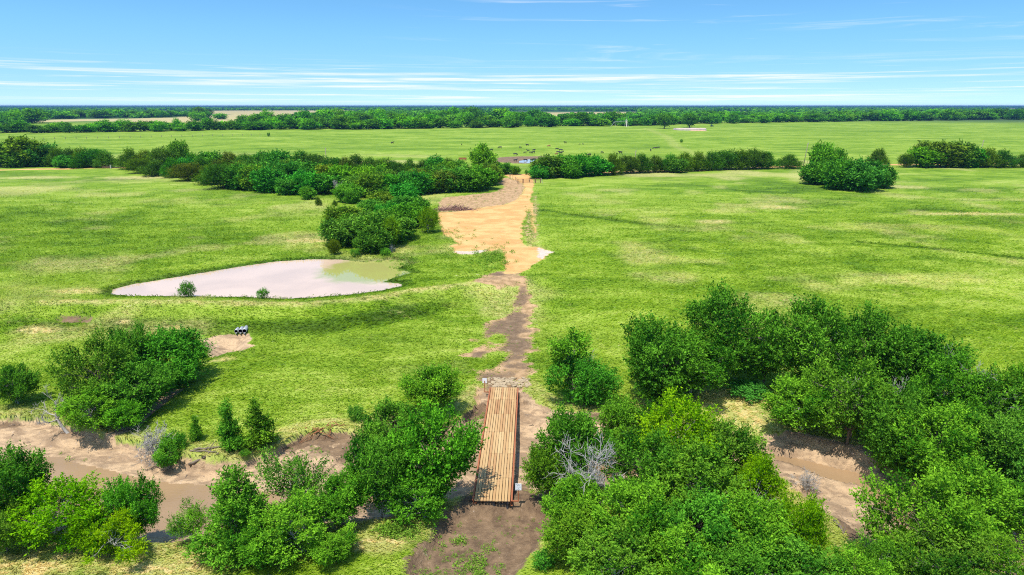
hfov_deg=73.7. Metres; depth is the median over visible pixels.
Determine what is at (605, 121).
woodland tree
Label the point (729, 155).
cedar tree
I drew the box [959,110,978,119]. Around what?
woodland tree
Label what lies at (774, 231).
grass
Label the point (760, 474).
tree
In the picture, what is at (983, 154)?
thicket tree
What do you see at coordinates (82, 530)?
pale tree
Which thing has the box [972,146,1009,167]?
cedar tree
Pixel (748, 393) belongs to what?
bush
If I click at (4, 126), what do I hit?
woodland tree
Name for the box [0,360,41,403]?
elm tree
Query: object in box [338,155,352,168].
cedar tree
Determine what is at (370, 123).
woodland tree
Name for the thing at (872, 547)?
elm tree
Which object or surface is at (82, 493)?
pale tree
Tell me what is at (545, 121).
woodland tree
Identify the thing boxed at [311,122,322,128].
woodland tree
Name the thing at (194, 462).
log
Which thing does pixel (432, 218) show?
pale tree
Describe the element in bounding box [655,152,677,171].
cedar tree
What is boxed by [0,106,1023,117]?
distant woods
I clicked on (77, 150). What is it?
cedar tree
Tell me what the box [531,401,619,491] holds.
elm tree
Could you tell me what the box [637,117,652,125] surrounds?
woodland tree
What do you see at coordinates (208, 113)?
woodland tree
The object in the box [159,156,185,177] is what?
cedar tree
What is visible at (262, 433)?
slim tree
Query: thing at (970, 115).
woodland tree
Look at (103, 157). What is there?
cedar tree
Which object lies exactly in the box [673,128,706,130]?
earth pad
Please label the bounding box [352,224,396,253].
thicket tree
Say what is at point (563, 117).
woodland tree
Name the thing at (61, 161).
thicket tree
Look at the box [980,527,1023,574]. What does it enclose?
elm tree
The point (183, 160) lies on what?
thicket tree
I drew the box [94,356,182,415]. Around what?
elm tree
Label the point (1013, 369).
elm tree
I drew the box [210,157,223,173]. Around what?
cedar tree
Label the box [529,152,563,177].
thicket tree
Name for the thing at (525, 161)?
pond water
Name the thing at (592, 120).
woodland tree
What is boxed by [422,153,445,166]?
thicket tree
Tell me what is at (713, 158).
cedar tree
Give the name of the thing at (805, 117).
woodland tree
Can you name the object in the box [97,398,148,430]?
elm tree
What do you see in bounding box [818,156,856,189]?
thicket tree
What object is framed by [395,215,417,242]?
thicket tree
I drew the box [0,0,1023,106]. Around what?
sky
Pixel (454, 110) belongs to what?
woodland tree
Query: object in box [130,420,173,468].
dead tree
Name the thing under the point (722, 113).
woodland tree
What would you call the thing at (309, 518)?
elm tree
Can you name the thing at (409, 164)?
cedar tree
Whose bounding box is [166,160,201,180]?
cedar tree
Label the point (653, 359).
elm tree
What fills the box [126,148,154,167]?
cedar tree
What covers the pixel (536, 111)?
woodland tree
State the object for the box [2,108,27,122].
woodland tree
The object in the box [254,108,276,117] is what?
woodland tree
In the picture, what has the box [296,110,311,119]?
woodland tree
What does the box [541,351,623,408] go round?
thicket tree
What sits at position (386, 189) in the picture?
thicket tree
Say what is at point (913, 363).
elm tree
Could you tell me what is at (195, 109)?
woodland tree
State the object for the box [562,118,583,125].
woodland tree
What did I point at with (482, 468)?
plank bridge
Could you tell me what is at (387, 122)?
woodland tree
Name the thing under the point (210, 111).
woodland tree
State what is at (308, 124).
woodland tree
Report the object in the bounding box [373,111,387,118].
woodland tree
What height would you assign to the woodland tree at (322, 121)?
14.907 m
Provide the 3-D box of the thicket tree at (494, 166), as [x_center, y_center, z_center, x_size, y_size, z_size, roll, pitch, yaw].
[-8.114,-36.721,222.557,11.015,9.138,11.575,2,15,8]
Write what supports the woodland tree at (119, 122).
on the ground at (494, 219)
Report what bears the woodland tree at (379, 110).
on the ground at (494, 219)
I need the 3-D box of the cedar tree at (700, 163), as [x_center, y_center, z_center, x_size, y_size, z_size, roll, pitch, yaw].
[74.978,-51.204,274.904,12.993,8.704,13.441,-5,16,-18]
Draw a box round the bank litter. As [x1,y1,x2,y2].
[8,392,855,519]
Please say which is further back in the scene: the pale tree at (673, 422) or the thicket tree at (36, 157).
the thicket tree at (36, 157)
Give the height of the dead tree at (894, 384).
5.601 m
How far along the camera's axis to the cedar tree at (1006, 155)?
285.65 m
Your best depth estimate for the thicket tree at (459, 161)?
249.45 m
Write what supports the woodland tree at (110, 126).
on the ground at (494, 219)
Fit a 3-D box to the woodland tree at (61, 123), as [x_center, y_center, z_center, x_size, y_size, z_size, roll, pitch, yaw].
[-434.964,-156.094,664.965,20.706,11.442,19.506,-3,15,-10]
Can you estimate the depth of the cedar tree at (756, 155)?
276.17 m
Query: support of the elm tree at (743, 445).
on the ground at (494, 219)
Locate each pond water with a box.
[112,259,408,297]
[519,159,533,162]
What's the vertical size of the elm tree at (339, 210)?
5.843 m
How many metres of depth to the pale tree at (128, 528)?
40.59 m
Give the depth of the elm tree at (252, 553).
39.52 m
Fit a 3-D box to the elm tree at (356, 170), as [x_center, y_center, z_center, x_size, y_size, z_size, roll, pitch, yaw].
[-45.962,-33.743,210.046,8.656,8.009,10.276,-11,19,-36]
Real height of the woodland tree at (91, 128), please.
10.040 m
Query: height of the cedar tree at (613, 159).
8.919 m
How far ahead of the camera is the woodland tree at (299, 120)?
729.79 m
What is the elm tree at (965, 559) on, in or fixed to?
on the ground at (494, 219)
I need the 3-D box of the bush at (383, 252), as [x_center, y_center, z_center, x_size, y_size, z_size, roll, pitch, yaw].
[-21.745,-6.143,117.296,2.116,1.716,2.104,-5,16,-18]
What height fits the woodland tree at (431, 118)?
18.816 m
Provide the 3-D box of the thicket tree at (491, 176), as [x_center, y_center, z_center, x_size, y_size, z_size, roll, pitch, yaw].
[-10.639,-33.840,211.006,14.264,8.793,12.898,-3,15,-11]
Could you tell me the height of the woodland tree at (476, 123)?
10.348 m
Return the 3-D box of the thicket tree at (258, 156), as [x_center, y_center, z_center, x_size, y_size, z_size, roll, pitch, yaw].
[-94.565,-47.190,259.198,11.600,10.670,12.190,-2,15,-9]
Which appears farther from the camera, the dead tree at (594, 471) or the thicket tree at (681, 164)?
the thicket tree at (681, 164)
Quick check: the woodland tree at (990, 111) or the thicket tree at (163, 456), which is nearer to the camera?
the thicket tree at (163, 456)
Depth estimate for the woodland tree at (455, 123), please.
756.09 m
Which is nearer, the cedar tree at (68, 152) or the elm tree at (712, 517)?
the elm tree at (712, 517)
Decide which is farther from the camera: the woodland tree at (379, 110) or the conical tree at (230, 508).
the woodland tree at (379, 110)
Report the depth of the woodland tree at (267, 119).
731.85 m
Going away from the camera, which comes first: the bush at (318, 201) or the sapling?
the sapling
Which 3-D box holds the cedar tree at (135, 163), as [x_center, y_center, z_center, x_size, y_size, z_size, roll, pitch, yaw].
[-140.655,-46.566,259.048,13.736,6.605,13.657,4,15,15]
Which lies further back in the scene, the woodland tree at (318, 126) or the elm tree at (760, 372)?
the woodland tree at (318, 126)
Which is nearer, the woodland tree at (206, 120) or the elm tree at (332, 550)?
the elm tree at (332, 550)
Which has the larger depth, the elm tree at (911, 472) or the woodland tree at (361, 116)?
the woodland tree at (361, 116)
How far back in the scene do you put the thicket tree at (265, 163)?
226.37 m
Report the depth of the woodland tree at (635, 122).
901.58 m
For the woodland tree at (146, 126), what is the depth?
683.14 m
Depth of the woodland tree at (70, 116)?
1346.77 m
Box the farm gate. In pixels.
[517,178,540,183]
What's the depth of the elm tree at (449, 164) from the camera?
223.80 m
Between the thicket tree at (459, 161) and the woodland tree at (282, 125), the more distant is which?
the woodland tree at (282, 125)
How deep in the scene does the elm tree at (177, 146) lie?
285.10 m
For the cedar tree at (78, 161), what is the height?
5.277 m
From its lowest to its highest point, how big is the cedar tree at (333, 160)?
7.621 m
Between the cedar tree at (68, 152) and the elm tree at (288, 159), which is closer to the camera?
the elm tree at (288, 159)
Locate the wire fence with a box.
[32,134,247,138]
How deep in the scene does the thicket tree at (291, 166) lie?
212.24 m
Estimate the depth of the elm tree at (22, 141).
288.38 m
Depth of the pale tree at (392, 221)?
122.74 m
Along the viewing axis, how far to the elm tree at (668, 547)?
36.77 m
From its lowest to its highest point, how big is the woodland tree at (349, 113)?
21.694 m
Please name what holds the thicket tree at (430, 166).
on the ground at (494, 219)
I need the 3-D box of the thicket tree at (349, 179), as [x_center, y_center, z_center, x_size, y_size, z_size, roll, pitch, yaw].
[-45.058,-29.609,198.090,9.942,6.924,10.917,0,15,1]
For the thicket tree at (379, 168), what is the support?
on the ground at (494, 219)
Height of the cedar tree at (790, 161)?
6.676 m
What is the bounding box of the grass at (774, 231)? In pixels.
[0,179,1023,574]
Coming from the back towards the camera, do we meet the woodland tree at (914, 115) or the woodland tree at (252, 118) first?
the woodland tree at (914, 115)
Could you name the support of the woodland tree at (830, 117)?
on the ground at (494, 219)
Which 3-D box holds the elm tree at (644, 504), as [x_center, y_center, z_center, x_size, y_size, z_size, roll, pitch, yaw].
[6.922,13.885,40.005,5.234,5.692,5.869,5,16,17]
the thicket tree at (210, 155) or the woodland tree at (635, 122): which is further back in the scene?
the woodland tree at (635, 122)
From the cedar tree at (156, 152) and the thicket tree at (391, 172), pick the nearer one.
the thicket tree at (391, 172)
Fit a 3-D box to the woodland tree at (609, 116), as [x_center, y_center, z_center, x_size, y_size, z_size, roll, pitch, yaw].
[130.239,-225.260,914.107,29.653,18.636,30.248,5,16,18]
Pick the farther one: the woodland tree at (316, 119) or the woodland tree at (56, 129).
the woodland tree at (316, 119)
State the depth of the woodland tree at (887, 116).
1153.86 m
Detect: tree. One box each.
[0,112,10,123]
[0,122,11,132]
[0,134,47,165]
[0,141,21,166]
[0,149,31,167]
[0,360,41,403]
[0,439,54,521]
[0,491,35,552]
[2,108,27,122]
[3,124,23,132]
[3,470,113,558]
[6,119,27,128]
[15,108,50,122]
[18,140,63,166]
[23,124,46,132]
[29,385,69,433]
[37,145,62,166]
[40,110,56,118]
[41,323,137,408]
[42,123,64,132]
[50,113,67,118]
[50,154,75,167]
[51,146,74,163]
[51,385,119,433]
[53,110,77,118]
[55,121,72,131]
[61,123,76,132]
[62,507,125,558]
[67,157,89,167]
[69,109,85,116]
[69,146,91,166]
[71,124,88,132]
[71,147,110,166]
[81,505,151,565]
[82,123,98,131]
[87,110,101,117]
[89,109,110,117]
[90,149,114,167]
[92,122,104,131]
[94,110,114,117]
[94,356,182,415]
[96,118,109,131]
[96,122,119,131]
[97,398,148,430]
[99,467,165,536]
[105,319,156,372]
[109,146,138,168]
[111,110,125,113]
[112,323,216,390]
[114,119,131,131]
[122,121,144,131]
[122,156,159,172]
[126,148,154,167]
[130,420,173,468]
[135,159,167,175]
[137,120,150,130]
[144,145,180,164]
[148,120,169,128]
[149,109,169,116]
[149,121,167,131]
[151,428,189,467]
[154,110,168,117]
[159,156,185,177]
[163,496,210,540]
[166,138,191,158]
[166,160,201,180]
[171,117,184,130]
[172,124,192,130]
[175,156,193,171]
[176,462,281,573]
[179,111,192,116]
[184,151,195,161]
[185,120,205,130]
[187,110,207,120]
[189,106,205,112]
[189,163,216,184]
[191,156,210,173]
[191,160,235,188]
[192,150,223,165]
[199,108,214,113]
[200,117,216,129]
[202,110,211,117]
[203,120,225,129]
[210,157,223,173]
[212,112,226,118]
[214,397,245,454]
[218,162,253,189]
[220,150,237,166]
[222,119,238,129]
[231,119,245,128]
[233,152,252,162]
[234,114,247,121]
[234,504,296,570]
[235,121,248,129]
[238,162,277,190]
[239,392,280,450]
[241,122,268,129]
[241,158,259,165]
[244,113,264,122]
[245,120,272,129]
[246,164,288,192]
[248,486,335,570]
[250,444,334,512]
[251,150,271,162]
[253,160,276,166]
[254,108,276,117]
[256,112,270,119]
[259,117,274,128]
[263,148,292,162]
[266,118,281,128]
[266,158,308,175]
[273,113,295,121]
[273,121,288,129]
[273,177,299,194]
[276,157,303,163]
[283,117,298,128]
[284,169,318,194]
[289,149,308,161]
[293,118,307,128]
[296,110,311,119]
[298,159,324,172]
[299,117,317,129]
[300,153,327,163]
[303,466,370,526]
[307,522,361,568]
[309,111,331,120]
[309,172,341,193]
[310,115,322,122]
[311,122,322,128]
[315,162,333,173]
[315,214,358,246]
[316,108,334,118]
[317,116,328,128]
[320,156,341,164]
[320,203,364,222]
[323,120,333,128]
[325,162,353,188]
[329,118,344,128]
[330,181,365,202]
[331,106,346,113]
[331,114,352,128]
[337,211,356,222]
[338,110,356,116]
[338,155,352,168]
[339,173,358,184]
[341,422,411,518]
[342,153,364,168]
[345,114,358,128]
[347,166,371,176]
[347,171,388,197]
[348,121,367,128]
[348,208,377,221]
[350,207,405,244]
[351,111,370,120]
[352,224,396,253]
[356,156,376,167]
[356,197,385,211]
[357,392,422,448]
[358,119,380,128]
[363,163,392,174]
[365,172,400,191]
[366,191,394,205]
[367,107,385,115]
[372,116,384,128]
[372,117,394,128]
[372,157,393,169]
[372,201,397,212]
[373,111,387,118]
[375,184,395,196]
[379,215,401,247]
[380,170,398,174]
[381,395,489,498]
[381,468,457,526]
[384,111,396,119]
[385,160,403,173]
[385,200,425,226]
[386,195,418,206]
[386,212,405,218]
[389,180,421,197]
[391,114,411,127]
[392,168,436,194]
[393,170,413,184]
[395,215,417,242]
[396,117,420,128]
[396,361,472,408]
[398,157,417,171]
[400,194,431,212]
[408,167,428,172]
[410,116,435,128]
[412,159,425,168]
[413,171,442,194]
[415,113,425,119]
[417,206,441,231]
[419,162,439,172]
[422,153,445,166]
[424,114,440,127]
[426,161,461,168]
[430,169,458,192]
[431,163,475,192]
[432,111,445,118]
[432,115,450,127]
[435,110,455,115]
[446,113,460,120]
[446,120,462,127]
[448,107,459,114]
[450,159,464,165]
[452,115,467,126]
[453,169,486,191]
[456,162,472,171]
[459,105,480,119]
[460,110,473,117]
[463,115,477,127]
[464,164,501,189]
[468,120,483,127]
[468,141,498,165]
[471,109,486,118]
[473,119,490,127]
[477,114,497,126]
[477,160,502,184]
[486,111,501,118]
[487,119,501,126]
[490,107,509,118]
[494,117,505,126]
[501,116,517,127]
[504,110,515,116]
[510,112,528,125]
[511,119,522,126]
[519,441,569,496]
[523,114,534,126]
[526,109,543,116]
[527,163,552,178]
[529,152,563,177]
[531,118,539,125]
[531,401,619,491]
[533,111,551,117]
[533,115,559,126]
[536,503,630,566]
[538,468,607,531]
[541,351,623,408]
[544,326,592,397]
[545,429,625,502]
[553,153,582,176]
[557,162,583,178]
[558,114,572,125]
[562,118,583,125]
[564,111,595,125]
[564,513,662,574]
[566,152,596,176]
[586,114,600,125]
[587,153,614,175]
[587,467,675,558]
[589,118,611,125]
[593,424,693,506]
[597,390,655,455]
[599,111,627,124]
[600,112,615,124]
[604,153,626,174]
[616,117,632,125]
[617,154,641,172]
[620,308,697,399]
[627,153,653,172]
[630,115,642,119]
[630,118,638,125]
[633,374,692,405]
[634,384,730,486]
[634,435,751,530]
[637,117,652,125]
[643,114,658,124]
[644,155,667,172]
[645,517,732,574]
[653,481,737,571]
[655,113,674,128]
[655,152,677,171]
[664,326,742,392]
[667,114,680,124]
[667,157,691,172]
[674,117,687,123]
[674,277,789,380]
[676,151,696,171]
[676,415,773,482]
[680,112,699,127]
[688,149,715,170]
[698,112,709,117]
[699,114,705,122]
[701,528,805,574]
[702,113,721,123]
[704,149,727,170]
[709,147,742,169]
[713,111,726,116]
[716,484,797,560]
[723,111,733,122]
[725,149,757,169]
[725,449,797,518]
[726,113,739,123]
[727,311,804,384]
[734,521,850,574]
[738,116,756,122]
[740,147,773,168]
[755,114,771,122]
[755,151,780,168]
[758,291,858,389]
[759,368,837,433]
[763,486,833,556]
[770,113,788,121]
[777,152,804,168]
[785,114,803,121]
[788,466,821,493]
[797,159,828,184]
[797,353,905,444]
[801,114,810,121]
[806,113,827,121]
[807,139,836,164]
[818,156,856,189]
[824,113,840,121]
[824,538,898,574]
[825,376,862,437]
[827,298,921,395]
[831,112,846,121]
[833,110,855,120]
[833,147,849,164]
[839,155,890,192]
[846,376,907,407]
[848,466,1004,569]
[848,528,920,574]
[850,112,861,120]
[858,377,938,475]
[860,109,881,120]
[862,320,980,398]
[864,146,891,165]
[873,160,899,188]
[875,110,899,120]
[880,440,941,480]
[880,518,998,574]
[886,397,994,474]
[892,113,903,120]
[896,153,917,166]
[900,109,911,120]
[902,109,921,120]
[905,145,949,167]
[907,451,1023,547]
[909,139,971,166]
[909,349,1002,425]
[916,112,930,120]
[921,113,936,120]
[924,108,941,119]
[936,109,956,119]
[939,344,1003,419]
[943,138,985,167]
[944,361,1023,419]
[949,108,965,112]
[949,111,966,120]
[951,399,1023,478]
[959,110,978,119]
[961,145,989,167]
[964,112,976,119]
[971,110,990,119]
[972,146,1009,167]
[973,108,993,113]
[976,112,999,119]
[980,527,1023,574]
[987,360,1023,422]
[988,108,1006,118]
[988,420,1023,487]
[989,148,1023,167]
[993,476,1023,538]
[1003,109,1023,119]
[1009,153,1023,166]
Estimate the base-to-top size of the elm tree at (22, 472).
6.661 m
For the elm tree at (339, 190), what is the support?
on the ground at (494, 219)
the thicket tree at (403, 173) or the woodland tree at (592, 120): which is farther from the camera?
the woodland tree at (592, 120)
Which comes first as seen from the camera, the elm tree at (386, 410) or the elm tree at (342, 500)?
the elm tree at (342, 500)
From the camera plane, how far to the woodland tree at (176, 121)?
693.01 m
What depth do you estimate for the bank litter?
55.71 m
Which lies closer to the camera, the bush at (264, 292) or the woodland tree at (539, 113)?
the bush at (264, 292)
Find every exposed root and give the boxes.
[303,427,331,440]
[324,421,343,438]
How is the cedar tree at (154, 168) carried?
on the ground at (494, 219)
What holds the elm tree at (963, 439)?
on the ground at (494, 219)
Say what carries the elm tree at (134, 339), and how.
on the ground at (494, 219)
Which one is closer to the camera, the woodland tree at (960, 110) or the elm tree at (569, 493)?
the elm tree at (569, 493)
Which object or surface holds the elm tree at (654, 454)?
on the ground at (494, 219)
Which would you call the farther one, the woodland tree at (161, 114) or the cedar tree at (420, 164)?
the woodland tree at (161, 114)
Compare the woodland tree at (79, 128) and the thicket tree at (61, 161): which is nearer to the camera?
the thicket tree at (61, 161)
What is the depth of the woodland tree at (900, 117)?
1150.23 m
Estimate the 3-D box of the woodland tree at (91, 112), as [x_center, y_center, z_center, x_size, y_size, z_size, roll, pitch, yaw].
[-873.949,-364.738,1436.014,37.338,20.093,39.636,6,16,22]
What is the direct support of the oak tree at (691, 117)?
on the ground at (494, 219)
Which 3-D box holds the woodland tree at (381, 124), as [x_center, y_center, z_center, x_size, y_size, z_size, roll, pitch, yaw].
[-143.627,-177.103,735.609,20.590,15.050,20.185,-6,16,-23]
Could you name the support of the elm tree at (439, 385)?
on the ground at (494, 219)
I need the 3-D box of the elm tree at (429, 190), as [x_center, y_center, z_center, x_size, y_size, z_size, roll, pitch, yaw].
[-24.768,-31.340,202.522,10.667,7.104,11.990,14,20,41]
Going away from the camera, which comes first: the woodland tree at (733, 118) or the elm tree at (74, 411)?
the elm tree at (74, 411)
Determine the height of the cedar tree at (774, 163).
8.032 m
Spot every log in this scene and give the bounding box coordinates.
[188,449,218,465]
[190,443,216,451]
[193,440,220,449]
[833,519,855,543]
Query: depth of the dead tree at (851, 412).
54.66 m
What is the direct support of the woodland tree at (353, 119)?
on the ground at (494, 219)
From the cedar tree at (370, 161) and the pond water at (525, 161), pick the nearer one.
the cedar tree at (370, 161)
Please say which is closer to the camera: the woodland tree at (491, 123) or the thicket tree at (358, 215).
the thicket tree at (358, 215)
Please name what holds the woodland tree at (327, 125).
on the ground at (494, 219)
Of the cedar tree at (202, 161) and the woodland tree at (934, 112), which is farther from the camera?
the woodland tree at (934, 112)
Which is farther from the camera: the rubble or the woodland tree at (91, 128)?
the woodland tree at (91, 128)
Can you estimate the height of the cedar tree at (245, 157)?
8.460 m
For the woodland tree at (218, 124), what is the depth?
701.51 m
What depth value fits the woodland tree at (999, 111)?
1304.70 m
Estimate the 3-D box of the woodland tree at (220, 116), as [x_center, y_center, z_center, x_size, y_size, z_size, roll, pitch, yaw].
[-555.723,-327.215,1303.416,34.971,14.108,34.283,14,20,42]
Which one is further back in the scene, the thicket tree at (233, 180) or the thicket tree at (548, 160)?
the thicket tree at (548, 160)
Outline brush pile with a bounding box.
[435,203,480,210]
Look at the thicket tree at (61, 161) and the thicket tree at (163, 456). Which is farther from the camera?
the thicket tree at (61, 161)
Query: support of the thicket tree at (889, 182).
on the ground at (494, 219)
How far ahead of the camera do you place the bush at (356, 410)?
58.75 m
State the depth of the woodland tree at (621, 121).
889.40 m
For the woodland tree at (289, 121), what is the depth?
726.04 m
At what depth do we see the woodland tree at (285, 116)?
848.53 m
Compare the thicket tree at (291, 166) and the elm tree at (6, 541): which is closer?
the elm tree at (6, 541)
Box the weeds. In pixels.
[60,179,563,574]
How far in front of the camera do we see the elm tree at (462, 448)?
45.20 m
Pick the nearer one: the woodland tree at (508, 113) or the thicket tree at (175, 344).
the thicket tree at (175, 344)
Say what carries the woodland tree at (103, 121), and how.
on the ground at (494, 219)
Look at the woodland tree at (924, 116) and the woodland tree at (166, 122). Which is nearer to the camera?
the woodland tree at (166, 122)
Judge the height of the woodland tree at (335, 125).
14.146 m
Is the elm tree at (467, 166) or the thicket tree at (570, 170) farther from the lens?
the thicket tree at (570, 170)
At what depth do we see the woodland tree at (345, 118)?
726.56 m
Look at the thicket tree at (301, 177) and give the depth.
196.17 m
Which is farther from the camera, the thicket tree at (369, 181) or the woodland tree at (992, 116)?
the woodland tree at (992, 116)
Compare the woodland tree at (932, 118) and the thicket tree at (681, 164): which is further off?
the woodland tree at (932, 118)
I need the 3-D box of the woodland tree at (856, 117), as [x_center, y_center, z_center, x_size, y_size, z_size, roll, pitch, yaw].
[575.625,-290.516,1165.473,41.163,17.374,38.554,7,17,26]
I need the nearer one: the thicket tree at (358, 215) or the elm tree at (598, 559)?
the elm tree at (598, 559)
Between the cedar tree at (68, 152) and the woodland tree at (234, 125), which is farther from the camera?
the woodland tree at (234, 125)
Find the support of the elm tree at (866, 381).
on the ground at (494, 219)
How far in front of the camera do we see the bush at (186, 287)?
91.81 m
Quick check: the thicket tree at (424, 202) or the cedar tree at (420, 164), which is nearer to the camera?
the thicket tree at (424, 202)
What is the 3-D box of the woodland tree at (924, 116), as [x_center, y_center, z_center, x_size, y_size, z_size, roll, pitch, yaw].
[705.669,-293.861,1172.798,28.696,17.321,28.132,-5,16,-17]
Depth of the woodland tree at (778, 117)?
1044.18 m
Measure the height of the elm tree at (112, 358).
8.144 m
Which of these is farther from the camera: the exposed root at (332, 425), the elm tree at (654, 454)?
the exposed root at (332, 425)
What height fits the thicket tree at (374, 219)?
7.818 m
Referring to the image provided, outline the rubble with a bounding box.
[487,377,531,387]
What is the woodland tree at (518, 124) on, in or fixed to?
on the ground at (494, 219)
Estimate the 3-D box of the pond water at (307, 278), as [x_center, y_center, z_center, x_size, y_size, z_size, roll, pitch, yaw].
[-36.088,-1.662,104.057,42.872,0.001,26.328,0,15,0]
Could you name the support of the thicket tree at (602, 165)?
on the ground at (494, 219)
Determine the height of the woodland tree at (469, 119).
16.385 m
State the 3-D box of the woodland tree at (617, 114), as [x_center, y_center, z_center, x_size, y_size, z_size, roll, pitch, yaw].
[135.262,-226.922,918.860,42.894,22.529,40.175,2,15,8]
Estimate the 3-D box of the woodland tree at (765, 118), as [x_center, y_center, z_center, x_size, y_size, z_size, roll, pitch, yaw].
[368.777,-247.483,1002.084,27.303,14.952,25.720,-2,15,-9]
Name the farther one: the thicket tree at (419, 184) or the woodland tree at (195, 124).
the woodland tree at (195, 124)
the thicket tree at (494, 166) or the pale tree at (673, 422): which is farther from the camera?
the thicket tree at (494, 166)
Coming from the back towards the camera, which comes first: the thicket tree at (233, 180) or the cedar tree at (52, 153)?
the cedar tree at (52, 153)
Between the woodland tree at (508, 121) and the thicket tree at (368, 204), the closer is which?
the thicket tree at (368, 204)
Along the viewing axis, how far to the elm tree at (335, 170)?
210.39 m
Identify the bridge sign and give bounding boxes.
[482,378,488,391]
[511,483,520,501]
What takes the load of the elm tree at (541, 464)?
on the ground at (494, 219)
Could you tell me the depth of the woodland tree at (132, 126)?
668.98 m
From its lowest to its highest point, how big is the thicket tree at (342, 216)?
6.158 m
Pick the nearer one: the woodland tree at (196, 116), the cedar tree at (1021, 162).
the cedar tree at (1021, 162)
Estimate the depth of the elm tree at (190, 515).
42.10 m
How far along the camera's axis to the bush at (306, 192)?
187.55 m
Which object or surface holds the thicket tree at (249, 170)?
on the ground at (494, 219)
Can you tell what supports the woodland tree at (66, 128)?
on the ground at (494, 219)
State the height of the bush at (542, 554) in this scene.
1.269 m
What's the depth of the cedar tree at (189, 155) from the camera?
262.84 m
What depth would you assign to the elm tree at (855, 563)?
36.16 m
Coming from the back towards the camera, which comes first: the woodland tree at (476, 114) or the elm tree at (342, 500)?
the woodland tree at (476, 114)
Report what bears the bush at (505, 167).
on the ground at (494, 219)
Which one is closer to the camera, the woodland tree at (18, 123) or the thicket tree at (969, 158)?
the thicket tree at (969, 158)
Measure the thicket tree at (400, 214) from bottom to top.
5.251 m
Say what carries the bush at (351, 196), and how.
on the ground at (494, 219)
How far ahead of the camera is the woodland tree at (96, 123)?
666.86 m
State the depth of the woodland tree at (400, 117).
756.66 m
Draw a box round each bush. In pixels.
[175,280,196,296]
[239,449,250,456]
[256,287,269,298]
[298,185,317,199]
[315,196,321,204]
[326,239,341,253]
[344,188,360,203]
[346,401,364,420]
[349,248,359,256]
[380,247,390,255]
[495,162,512,174]
[508,166,521,174]
[531,547,558,573]
[724,376,772,403]
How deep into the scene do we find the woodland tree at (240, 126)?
710.24 m
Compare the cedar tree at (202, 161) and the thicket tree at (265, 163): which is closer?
the thicket tree at (265, 163)
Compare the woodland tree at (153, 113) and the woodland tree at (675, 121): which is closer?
the woodland tree at (675, 121)
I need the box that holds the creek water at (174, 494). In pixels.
[0,451,1022,560]
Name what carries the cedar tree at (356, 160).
on the ground at (494, 219)
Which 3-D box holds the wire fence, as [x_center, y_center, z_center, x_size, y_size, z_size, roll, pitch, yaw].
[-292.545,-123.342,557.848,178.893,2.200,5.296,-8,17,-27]
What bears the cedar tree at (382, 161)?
on the ground at (494, 219)
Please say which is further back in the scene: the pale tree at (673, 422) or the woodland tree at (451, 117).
the woodland tree at (451, 117)
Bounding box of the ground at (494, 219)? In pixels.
[0,107,1023,574]
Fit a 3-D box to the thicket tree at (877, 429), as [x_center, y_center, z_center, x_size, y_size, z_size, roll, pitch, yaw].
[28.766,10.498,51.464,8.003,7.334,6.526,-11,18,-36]
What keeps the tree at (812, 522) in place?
on the ground at (494, 219)
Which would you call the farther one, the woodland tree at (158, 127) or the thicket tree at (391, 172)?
the woodland tree at (158, 127)
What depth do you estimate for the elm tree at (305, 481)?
44.51 m
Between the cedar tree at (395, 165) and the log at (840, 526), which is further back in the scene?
the cedar tree at (395, 165)
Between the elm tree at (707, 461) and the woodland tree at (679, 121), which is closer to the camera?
the elm tree at (707, 461)
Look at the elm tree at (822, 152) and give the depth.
230.87 m
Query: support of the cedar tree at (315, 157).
on the ground at (494, 219)
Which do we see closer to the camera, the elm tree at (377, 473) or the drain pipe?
the elm tree at (377, 473)
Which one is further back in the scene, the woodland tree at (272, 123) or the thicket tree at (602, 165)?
the woodland tree at (272, 123)
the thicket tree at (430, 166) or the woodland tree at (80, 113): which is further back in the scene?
the woodland tree at (80, 113)
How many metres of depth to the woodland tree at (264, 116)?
838.65 m
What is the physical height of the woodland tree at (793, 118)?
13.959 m
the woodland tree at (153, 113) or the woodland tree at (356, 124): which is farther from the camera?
the woodland tree at (153, 113)
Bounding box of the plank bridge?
[472,387,518,508]
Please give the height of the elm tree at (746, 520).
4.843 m
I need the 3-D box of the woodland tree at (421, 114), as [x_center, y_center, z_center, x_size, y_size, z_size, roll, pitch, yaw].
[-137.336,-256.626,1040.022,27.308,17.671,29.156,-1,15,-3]
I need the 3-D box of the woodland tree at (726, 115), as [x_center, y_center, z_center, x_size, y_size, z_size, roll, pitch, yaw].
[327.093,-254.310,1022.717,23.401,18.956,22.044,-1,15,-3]
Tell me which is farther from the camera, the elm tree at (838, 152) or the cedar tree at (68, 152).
the cedar tree at (68, 152)
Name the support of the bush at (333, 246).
on the ground at (494, 219)
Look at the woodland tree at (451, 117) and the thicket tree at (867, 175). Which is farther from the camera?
the woodland tree at (451, 117)
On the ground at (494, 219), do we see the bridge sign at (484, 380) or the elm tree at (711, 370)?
the elm tree at (711, 370)
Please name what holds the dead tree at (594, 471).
on the ground at (494, 219)
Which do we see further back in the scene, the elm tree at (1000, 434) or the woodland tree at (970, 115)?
the woodland tree at (970, 115)
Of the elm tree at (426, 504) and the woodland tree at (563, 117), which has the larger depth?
the woodland tree at (563, 117)
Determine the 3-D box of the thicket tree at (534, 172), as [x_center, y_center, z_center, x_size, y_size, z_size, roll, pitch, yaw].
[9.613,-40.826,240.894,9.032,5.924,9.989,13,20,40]
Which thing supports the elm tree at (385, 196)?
on the ground at (494, 219)
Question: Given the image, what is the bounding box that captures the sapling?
[187,415,202,442]
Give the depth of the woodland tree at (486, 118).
806.95 m

